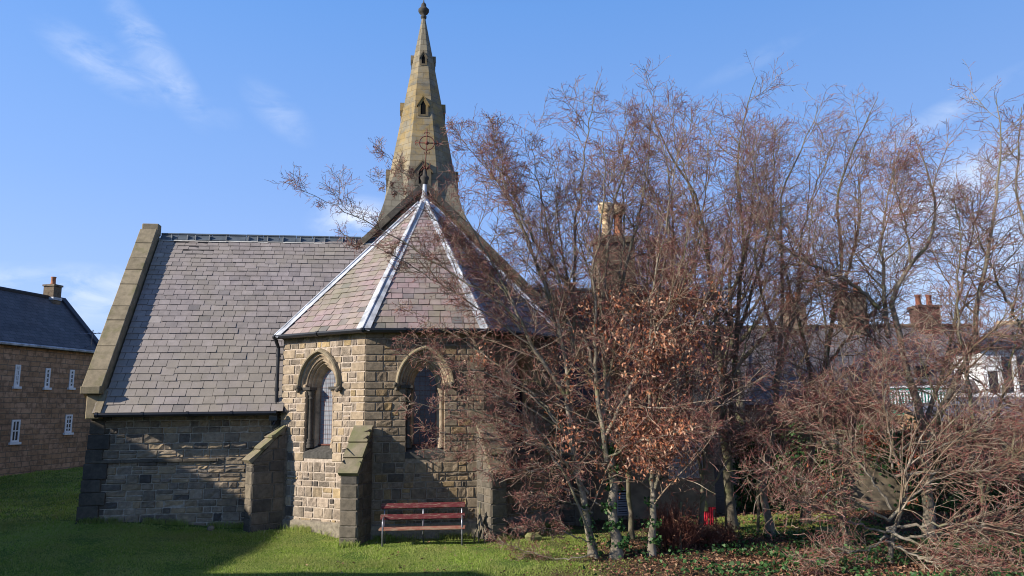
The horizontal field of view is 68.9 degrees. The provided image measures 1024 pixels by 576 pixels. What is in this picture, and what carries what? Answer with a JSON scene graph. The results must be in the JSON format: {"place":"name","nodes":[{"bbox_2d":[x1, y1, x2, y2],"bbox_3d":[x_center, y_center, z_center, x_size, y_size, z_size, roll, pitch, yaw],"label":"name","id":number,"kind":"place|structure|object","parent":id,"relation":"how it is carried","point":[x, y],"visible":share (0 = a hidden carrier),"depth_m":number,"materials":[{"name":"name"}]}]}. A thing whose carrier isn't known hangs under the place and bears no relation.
{"place":"outdoors","nodes":[
{"label":"outdoors","id":0,"kind":"place"},
{"bbox_2d":[0,467,286,542],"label":"grass","id":1,"kind":"structure","parent":0,"point":[62,489],"depth_m":19.83,"materials":[{"name":"green plant"}]},
{"bbox_2d":[76,516,559,547],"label":"grass","id":2,"kind":"structure","parent":0,"point":[240,525],"depth_m":16.67,"materials":[{"name":"green plant"}]},
{"bbox_2d":[0,465,1023,575],"bbox_3d":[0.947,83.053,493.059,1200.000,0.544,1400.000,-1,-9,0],"label":"lawn","id":3,"kind":"structure","parent":0,"point":[719,495],"depth_m":14.09,"materials":[{"name":"green plant"}]},
{"bbox_2d":[0,277,101,475],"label":"stone house","id":4,"kind":"structure","parent":3,"relation":"on","point":[49,340],"depth_m":29.80,"materials":[{"name":"stone"}]},
{"bbox_2d":[207,525,214,530],"bbox_3d":[-6.692,5.336,16.568,0.163,0.118,0.112,2,-9,-22],"label":"stone block","id":5,"kind":"object","parent":3,"relation":"on","point":[210,528],"depth_m":16.53,"materials":[{"name":"grey stone"}]},
{"bbox_2d":[75,0,716,545],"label":"church","id":6,"kind":"structure","parent":3,"relation":"on","point":[255,382],"depth_m":17.34,"materials":[{"name":"stone"}]},
{"bbox_2d":[379,502,465,546],"bbox_3d":[-1.826,4.875,15.301,1.746,0.883,0.509,0,-9,-4],"label":"park bench","id":7,"kind":"object","parent":3,"relation":"on","point":[385,516],"visible":0.93,"depth_m":15.40,"materials":[{"name":"wood"}]},
{"bbox_2d":[264,69,642,557],"bbox_3d":[-1.073,0.153,14.322,6.871,9.952,3.502,-1,-9,0],"label":"beech tree","id":8,"kind":"object","parent":3,"relation":"on","point":[491,273],"visible":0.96,"depth_m":14.26,"materials":[{"name":"brown plant"}]},
{"bbox_2d":[474,502,488,542],"bbox_3d":[-0.672,4.906,15.514,0.244,0.826,0.540,3,-10,-24],"label":"dead creeper","id":9,"kind":"object","parent":3,"relation":"on","point":[481,521],"visible":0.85,"depth_m":15.57,"materials":[{"name":"brown plant"}]},
{"bbox_2d":[390,300,602,561],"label":"beech tree","id":10,"kind":"object","parent":3,"relation":"on","point":[487,417],"visible":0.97,"depth_m":13.68,"materials":[{"name":"brown plant"}]},
{"bbox_2d":[507,522,523,535],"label":"stone block","id":11,"kind":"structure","parent":3,"relation":"on","point":[510,530],"depth_m":16.13,"materials":[{"name":"grey stone"}]},
{"bbox_2d":[516,520,534,532],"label":"stone block","id":12,"kind":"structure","parent":3,"relation":"on","point":[528,529],"depth_m":16.59,"materials":[{"name":"grey stone"}]},
{"bbox_2d":[525,532,541,540],"bbox_3d":[0.439,5.211,15.562,0.357,0.226,0.204,4,-4,-19],"label":"stone block","id":13,"kind":"object","parent":3,"relation":"on","point":[536,538],"depth_m":15.49,"materials":[{"name":"beige stone"}]},
{"bbox_2d":[513,195,666,287],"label":"bare tree","id":14,"kind":"object","parent":3,"relation":"on","point":[564,253],"visible":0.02,"depth_m":32.88,"materials":[{"name":"brown plant"}]},
{"bbox_2d":[522,162,700,538],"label":"beech tree","id":15,"kind":"object","parent":3,"relation":"on","point":[631,531],"visible":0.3,"depth_m":16.09,"materials":[{"name":"brown plant"}]},
{"bbox_2d":[489,55,745,559],"bbox_3d":[2.079,0.054,14.425,4.724,10.116,3.787,1,-9,-12],"label":"beech tree","id":16,"kind":"object","parent":3,"relation":"on","point":[617,541],"visible":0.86,"depth_m":14.23,"materials":[{"name":"brown plant"}]},
{"bbox_2d":[545,92,779,556],"bbox_3d":[2.828,0.452,14.527,4.471,9.294,3.910,-1,-9,0],"label":"beech tree","id":17,"kind":"object","parent":3,"relation":"on","point":[652,522],"visible":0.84,"depth_m":14.14,"materials":[{"name":"brown plant"}]},
{"bbox_2d":[306,509,1023,575],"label":"leaf litter","id":18,"kind":"object","parent":3,"relation":"on","point":[878,568],"visible":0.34,"depth_m":13.53,"materials":[{"name":"brown plant"}]},
{"bbox_2d":[577,160,753,389],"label":"bare tree","id":19,"kind":"object","parent":3,"relation":"on","point":[690,267],"visible":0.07,"depth_m":29.62,"materials":[{"name":"brown plant"}]},
{"bbox_2d":[637,492,710,552],"bbox_3d":[3.076,4.528,14.421,1.535,1.129,1.448,-1,-9,0],"label":"twiggy shrub","id":20,"kind":"object","parent":3,"relation":"on","point":[669,531],"visible":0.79,"depth_m":14.18,"materials":[{"name":"brown plant"}]},
{"bbox_2d":[679,501,681,551],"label":"sapling","id":21,"kind":"object","parent":3,"relation":"on","point":[680,510],"visible":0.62,"depth_m":14.18,"materials":[{"name":"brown plant"}]},
{"bbox_2d":[578,52,823,530],"bbox_3d":[4.637,0.002,17.456,6.551,11.143,4.584,-1,-9,0],"label":"beech tree","id":22,"kind":"object","parent":3,"relation":"on","point":[730,510],"visible":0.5,"depth_m":17.34,"materials":[{"name":"brown plant"}]},
{"bbox_2d":[688,515,743,547],"bbox_3d":[3.975,4.851,14.784,1.366,0.615,1.081,-1,-9,0],"label":"twiggy shrub","id":23,"kind":"object","parent":3,"relation":"on","point":[714,537],"visible":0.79,"depth_m":14.62,"materials":[{"name":"brown plant"}]},
{"bbox_2d":[622,123,831,545],"bbox_3d":[4.246,0.906,15.354,4.248,8.642,2.800,-5,-10,24],"label":"beech tree","id":24,"kind":"object","parent":3,"relation":"on","point":[703,494],"visible":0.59,"depth_m":14.97,"materials":[{"name":"brown plant"}]},
{"bbox_2d":[635,200,834,464],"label":"bare tree","id":25,"kind":"object","parent":3,"relation":"on","point":[749,329],"visible":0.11,"depth_m":33.63,"materials":[{"name":"brown plant"}]},
{"bbox_2d":[591,83,914,536],"bbox_3d":[4.825,0.288,15.820,7.541,9.991,3.956,4,-10,-26],"label":"beech tree","id":26,"kind":"object","parent":3,"relation":"on","point":[767,515],"visible":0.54,"depth_m":16.25,"materials":[{"name":"brown plant"}]},
{"bbox_2d":[756,436,760,533],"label":"sapling","id":27,"kind":"object","parent":3,"relation":"on","point":[758,510],"visible":0.5,"depth_m":16.04,"materials":[{"name":"brown plant"}]},
{"bbox_2d":[564,511,1023,575],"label":"ivy ground cover","id":28,"kind":"object","parent":3,"relation":"on","point":[790,557],"visible":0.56,"depth_m":13.51,"materials":[{"name":"green plant"}]},
{"bbox_2d":[714,513,896,534],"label":"grass","id":29,"kind":"structure","parent":3,"relation":"on","point":[777,522],"depth_m":17.23,"materials":[{"name":"green plant"}]},
{"bbox_2d":[814,527,832,536],"bbox_3d":[6.602,5.144,15.661,0.329,0.254,0.513,3,-13,-7],"label":"boulder","id":30,"kind":"object","parent":3,"relation":"on","point":[820,532],"visible":0.44,"depth_m":15.61,"materials":[{"name":"stone"}]},
{"bbox_2d":[723,168,940,546],"bbox_3d":[6.218,1.516,15.248,4.394,7.359,3.401,-1,-9,0],"label":"beech tree","id":31,"kind":"object","parent":3,"relation":"on","point":[826,359],"visible":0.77,"depth_m":14.70,"materials":[{"name":"brown plant"}]},
{"bbox_2d":[692,282,972,464],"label":"terrace house","id":32,"kind":"structure","parent":3,"relation":"on","point":[795,326],"depth_m":38.66,"materials":[{"name":"stone"}]},
{"bbox_2d":[828,530,841,538],"bbox_3d":[6.710,5.108,15.373,0.392,0.194,0.252,5,-7,20],"label":"boulder","id":33,"kind":"object","parent":3,"relation":"on","point":[835,533],"visible":0.16,"depth_m":15.31,"materials":[{"name":"stone"}]},
{"bbox_2d":[721,85,968,523],"bbox_3d":[7.890,0.374,17.973,4.454,10.481,4.952,5,-11,-29],"label":"beech tree","id":34,"kind":"object","parent":3,"relation":"on","point":[863,148],"visible":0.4,"depth_m":17.80,"materials":[{"name":"brown plant"}]},
{"bbox_2d":[718,59,1023,542],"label":"beech tree","id":35,"kind":"object","parent":3,"relation":"on","point":[909,206],"visible":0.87,"depth_m":15.21,"materials":[{"name":"brown plant"}]},
{"bbox_2d":[721,338,1023,575],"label":"beech bush","id":36,"kind":"object","parent":3,"relation":"on","point":[981,476],"visible":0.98,"depth_m":12.76,"materials":[{"name":"brown plant"}]},
{"bbox_2d":[731,417,1023,512],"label":"garden wall","id":37,"kind":"structure","parent":3,"relation":"on","point":[887,484],"depth_m":19.59,"materials":[{"name":"stone"}]},
{"bbox_2d":[866,179,1023,545],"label":"beech tree","id":38,"kind":"object","parent":3,"relation":"on","point":[967,380],"visible":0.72,"depth_m":14.71,"materials":[{"name":"brown plant"}]},
{"bbox_2d":[896,96,1023,488],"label":"beech tree","id":39,"kind":"object","parent":3,"relation":"on","point":[1021,214],"visible":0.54,"depth_m":15.37,"materials":[{"name":"brown plant"}]},
{"bbox_2d":[898,393,1023,428],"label":"outbuilding","id":40,"kind":"structure","parent":3,"relation":"on","point":[907,406],"depth_m":28.71,"materials":[{"name":"stone"}]},
{"bbox_2d":[890,385,945,414],"bbox_3d":[15.902,4.391,29.154,2.239,1.140,0.100,-1,-9,0],"label":"striped panel","id":41,"kind":"object","parent":40,"relation":"attached to","point":[924,396],"visible":0.2,"depth_m":29.16,"materials":[{"name":"white paint"}]},
{"bbox_2d":[924,320,1023,392],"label":"dormer cottage","id":42,"kind":"structure","parent":3,"relation":"on","point":[992,355],"depth_m":30.90,"materials":[{"name":"paint"}]},
{"bbox_2d":[0,0,1023,339],"label":"sky","id":43,"kind":"structure","parent":0,"point":[117,117],"materials":[{"name":"blue"}]},
{"bbox_3d":[4.123,4.664,15.952,0.142,0.241,0.136,-2,-19,-12],"label":"stone block","id":44,"kind":"object","parent":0,"visible":0},
{"bbox_2d":[704,507,716,530],"bbox_3d":[4.188,5.009,15.877,0.347,0.686,0.081,-1,-9,0],"label":"red cloth","id":45,"kind":"object","parent":44,"relation":"hanging from","point":[709,512],"visible":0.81,"depth_m":15.89,"materials":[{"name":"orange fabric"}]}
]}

